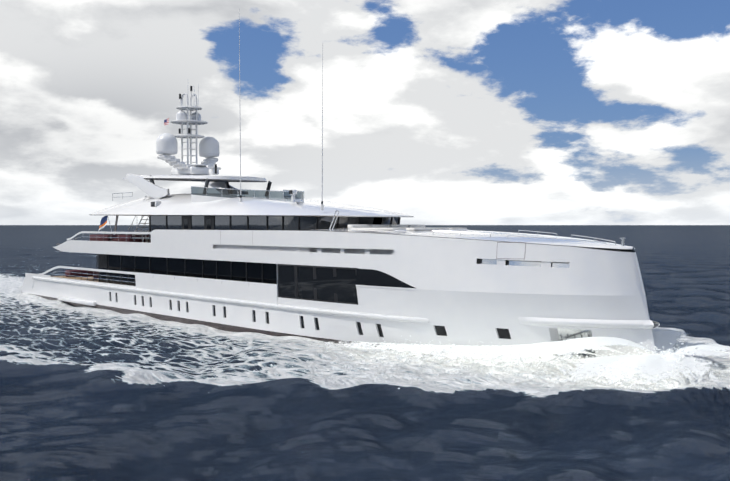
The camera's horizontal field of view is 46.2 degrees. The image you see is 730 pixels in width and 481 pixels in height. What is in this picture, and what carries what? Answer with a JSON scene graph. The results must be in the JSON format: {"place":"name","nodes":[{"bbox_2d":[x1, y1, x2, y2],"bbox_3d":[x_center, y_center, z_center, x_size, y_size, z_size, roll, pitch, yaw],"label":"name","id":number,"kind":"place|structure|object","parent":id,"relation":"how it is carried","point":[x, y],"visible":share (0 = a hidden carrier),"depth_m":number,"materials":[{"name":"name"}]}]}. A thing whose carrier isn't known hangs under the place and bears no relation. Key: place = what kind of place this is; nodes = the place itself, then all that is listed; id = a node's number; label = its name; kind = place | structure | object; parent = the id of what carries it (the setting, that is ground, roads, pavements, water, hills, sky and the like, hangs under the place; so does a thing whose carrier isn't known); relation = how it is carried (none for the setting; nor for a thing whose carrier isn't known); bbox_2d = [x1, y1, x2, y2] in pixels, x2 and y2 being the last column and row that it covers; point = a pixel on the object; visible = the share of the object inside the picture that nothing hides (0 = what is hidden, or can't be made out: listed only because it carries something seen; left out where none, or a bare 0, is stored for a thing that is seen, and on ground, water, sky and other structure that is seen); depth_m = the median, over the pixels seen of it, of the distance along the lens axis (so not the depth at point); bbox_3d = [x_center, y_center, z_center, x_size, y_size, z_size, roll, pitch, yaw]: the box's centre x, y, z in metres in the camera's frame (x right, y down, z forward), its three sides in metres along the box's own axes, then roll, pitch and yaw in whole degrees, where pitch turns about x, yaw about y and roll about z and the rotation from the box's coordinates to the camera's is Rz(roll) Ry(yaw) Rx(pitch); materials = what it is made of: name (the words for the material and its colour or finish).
{"place":"outdoors","nodes":[
{"label":"outdoors","id":0,"kind":"place"},
{"bbox_2d":[0,225,729,480],"bbox_3d":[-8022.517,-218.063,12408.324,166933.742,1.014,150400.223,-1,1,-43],"label":"ocean","id":1,"kind":"structure","parent":0,"point":[82,398],"depth_m":25.90,"materials":[{"name":"liquid"}]},
{"bbox_2d":[21,230,655,356],"bbox_3d":[-6.239,2.478,49.481,9.000,6.230,50.000,-1,1,-43],"label":"hull","id":2,"kind":"object","parent":1,"relation":"in","point":[461,295],"visible":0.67,"depth_m":35.23,"materials":[{"name":"paint"}]},
{"bbox_2d":[58,215,391,305],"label":"white deck fittings","id":3,"kind":"object","parent":2,"relation":"on","point":[323,250],"visible":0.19,"depth_m":38.76,"materials":[{"name":"paint"}]},
{"bbox_2d":[98,216,400,304],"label":"window frames","id":4,"kind":"structure","parent":2,"relation":"attached to","point":[295,266],"depth_m":41.34,"materials":[{"name":"black metal"}]},
{"bbox_2d":[96,254,106,268],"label":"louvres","id":5,"kind":"object","parent":4,"relation":"on","point":[103,263],"visible":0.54,"depth_m":56.52,"materials":[{"name":"black metal"}]},
{"bbox_2d":[32,229,467,304],"bbox_3d":[-9.050,2.298,52.532,9.000,6.080,41.700,-1,1,-43],"label":"superstructure","id":6,"kind":"object","parent":2,"relation":"on","point":[274,248],"visible":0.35,"depth_m":40.65,"materials":[{"name":"white paint"}]},
{"bbox_2d":[50,276,98,281],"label":"teak decks","id":7,"kind":"object","parent":6,"relation":"on","point":[85,279],"depth_m":61.09,"materials":[{"name":"beige wood"}]},
{"bbox_2d":[65,270,97,278],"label":"deck sofas","id":8,"kind":"object","parent":7,"relation":"on","point":[80,273],"visible":0.23,"depth_m":62.78,"materials":[{"name":"red fabric"}]},
{"bbox_2d":[150,216,398,242],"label":"bridge glazing","id":9,"kind":"structure","parent":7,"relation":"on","point":[307,223],"depth_m":43.41,"materials":[{"name":"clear glass"}]},
{"bbox_2d":[111,215,413,216],"bbox_3d":[-7.458,-1.466,50.735,8.100,0.330,27.000,-1,1,-43],"label":"roof overhang edge","id":10,"kind":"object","parent":9,"relation":"on","point":[264,215],"depth_m":42.38,"materials":[{"name":"white paint"}]},
{"bbox_2d":[99,216,107,229],"bbox_3d":[-16.953,-1.074,55.322,0.168,1.078,1.500,-1,1,-43],"label":"ensign","id":11,"kind":"object","parent":10,"relation":"attached to","point":[103,222],"visible":1,"depth_m":55.20,"materials":[{"name":"multicoloured fabric"}]},
{"bbox_2d":[89,194,410,215],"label":"upper deck roof","id":12,"kind":"structure","parent":10,"relation":"on","point":[176,204],"depth_m":45.52,"materials":[{"name":"white paint"}]},
{"bbox_2d":[123,174,266,198],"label":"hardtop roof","id":13,"kind":"structure","parent":12,"relation":"on","point":[147,187],"depth_m":52.18,"materials":[{"name":"white paint"}]},
{"bbox_2d":[145,178,266,181],"bbox_3d":[-10.472,-3.804,53.967,5.900,0.510,10.700,-1,1,-43],"label":"hardtop underside","id":14,"kind":"object","parent":13,"relation":"attached to","point":[197,180],"visible":0.85,"depth_m":51.76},
{"bbox_2d":[191,194,227,201],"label":"wind screen plinth","id":15,"kind":"structure","parent":12,"relation":"on","point":[197,198],"depth_m":47.69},
{"bbox_2d":[149,175,271,189],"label":"hardtop supports","id":16,"kind":"object","parent":12,"relation":"on","point":[227,184],"visible":0.4,"depth_m":52.15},
{"bbox_2d":[155,91,296,206],"bbox_3d":[-7.909,-5.653,49.979,5.635,7.630,13.950,-1,1,-43],"label":"mast","id":17,"kind":"object","parent":12,"relation":"on","point":[206,166],"visible":0.96,"depth_m":54.22,"materials":[{"name":"white metal"}]},
{"bbox_2d":[156,111,218,157],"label":"satellite domes","id":18,"kind":"structure","parent":17,"relation":"on","point":[166,143],"depth_m":54.16,"materials":[{"name":"white plastic"}]},
{"bbox_2d":[112,84,303,203],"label":"mast aerials","id":19,"kind":"object","parent":17,"relation":"attached to","point":[298,201],"visible":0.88,"depth_m":54.53,"materials":[{"name":"white metal"}]},
{"bbox_2d":[151,86,322,206],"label":"navigation lights","id":20,"kind":"object","parent":12,"relation":"on","point":[153,203],"visible":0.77,"depth_m":51.06,"materials":[{"name":"black"}]},
{"bbox_2d":[191,187,303,197],"bbox_3d":[-6.002,-2.662,49.131,6.500,0.800,4.300,-1,1,-43],"label":"glass windscreen","id":21,"kind":"object","parent":12,"relation":"on","point":[227,193],"visible":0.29,"depth_m":47.12,"materials":[{"name":"clear glass"}]},
{"bbox_2d":[191,186,303,197],"bbox_3d":[-6.000,-2.671,49.129,6.544,0.819,4.339,-1,1,-43],"label":"wind screen rail","id":22,"kind":"object","parent":21,"relation":"attached to","point":[254,190],"visible":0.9,"depth_m":47.05,"materials":[{"name":"silver metal"}]},
{"bbox_2d":[239,27,323,209],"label":"whip antennas","id":23,"kind":"object","parent":12,"relation":"on","point":[322,205],"visible":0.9,"depth_m":40.98,"materials":[{"name":"white"}]},
{"bbox_2d":[99,219,414,302],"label":"glazing","id":24,"kind":"structure","parent":2,"relation":"attached to","point":[343,283],"depth_m":42.98,"materials":[{"name":"black glass"}]},
{"bbox_2d":[90,230,525,279],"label":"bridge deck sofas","id":25,"kind":"object","parent":2,"relation":"on","point":[122,238],"visible":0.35,"depth_m":55.38,"materials":[{"name":"red fabric"}]},
{"bbox_2d":[110,292,510,338],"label":"portholes","id":26,"kind":"object","parent":2,"relation":"attached to","point":[502,333],"visible":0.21,"depth_m":37.10,"materials":[{"name":"black glass"}]},
{"bbox_2d":[52,196,626,356],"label":"stainless fittings","id":27,"kind":"object","parent":2,"relation":"on","point":[525,263],"visible":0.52,"depth_m":33.21,"materials":[{"name":"white metal"}]},
{"bbox_2d":[32,219,659,328],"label":"rub rails","id":28,"kind":"object","parent":2,"relation":"on","point":[614,324],"visible":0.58,"depth_m":36.16,"materials":[{"name":"white paint"}]},
{"bbox_2d":[313,228,634,248],"bbox_3d":[5.259,-0.145,36.942,9.004,0.766,13.954,-1,1,-43],"label":"foredeck","id":29,"kind":"object","parent":2,"relation":"on","point":[498,236],"visible":0.75,"depth_m":34.60,"materials":[{"name":"white paint"}]},
{"bbox_2d":[348,225,466,230],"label":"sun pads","id":30,"kind":"object","parent":29,"relation":"on","point":[400,227],"visible":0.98,"depth_m":39.89,"materials":[{"name":"white fabric"}]},
{"bbox_2d":[558,329,594,355],"bbox_3d":[8.864,3.838,33.096,2.921,1.100,1.400,-1,1,-43],"label":"bow pocket back","id":31,"kind":"object","parent":2,"relation":"attached to","point":[572,333],"depth_m":32.49,"materials":[{"name":"silver metal"}]},
{"bbox_2d":[151,335,717,392],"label":"spray droplets","id":32,"kind":"object","parent":1,"relation":"on","point":[557,378],"visible":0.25,"depth_m":30.72,"materials":[{"name":"white liquid"}]},
{"bbox_2d":[285,328,729,388],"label":"bow wave","id":33,"kind":"object","parent":1,"relation":"on","point":[629,366],"visible":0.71,"depth_m":30.48,"materials":[{"name":"white liquid"}]},
{"bbox_2d":[0,0,729,224],"label":"sky","id":34,"kind":"structure","parent":0,"point":[436,112],"materials":[{"name":"white"}]}
]}

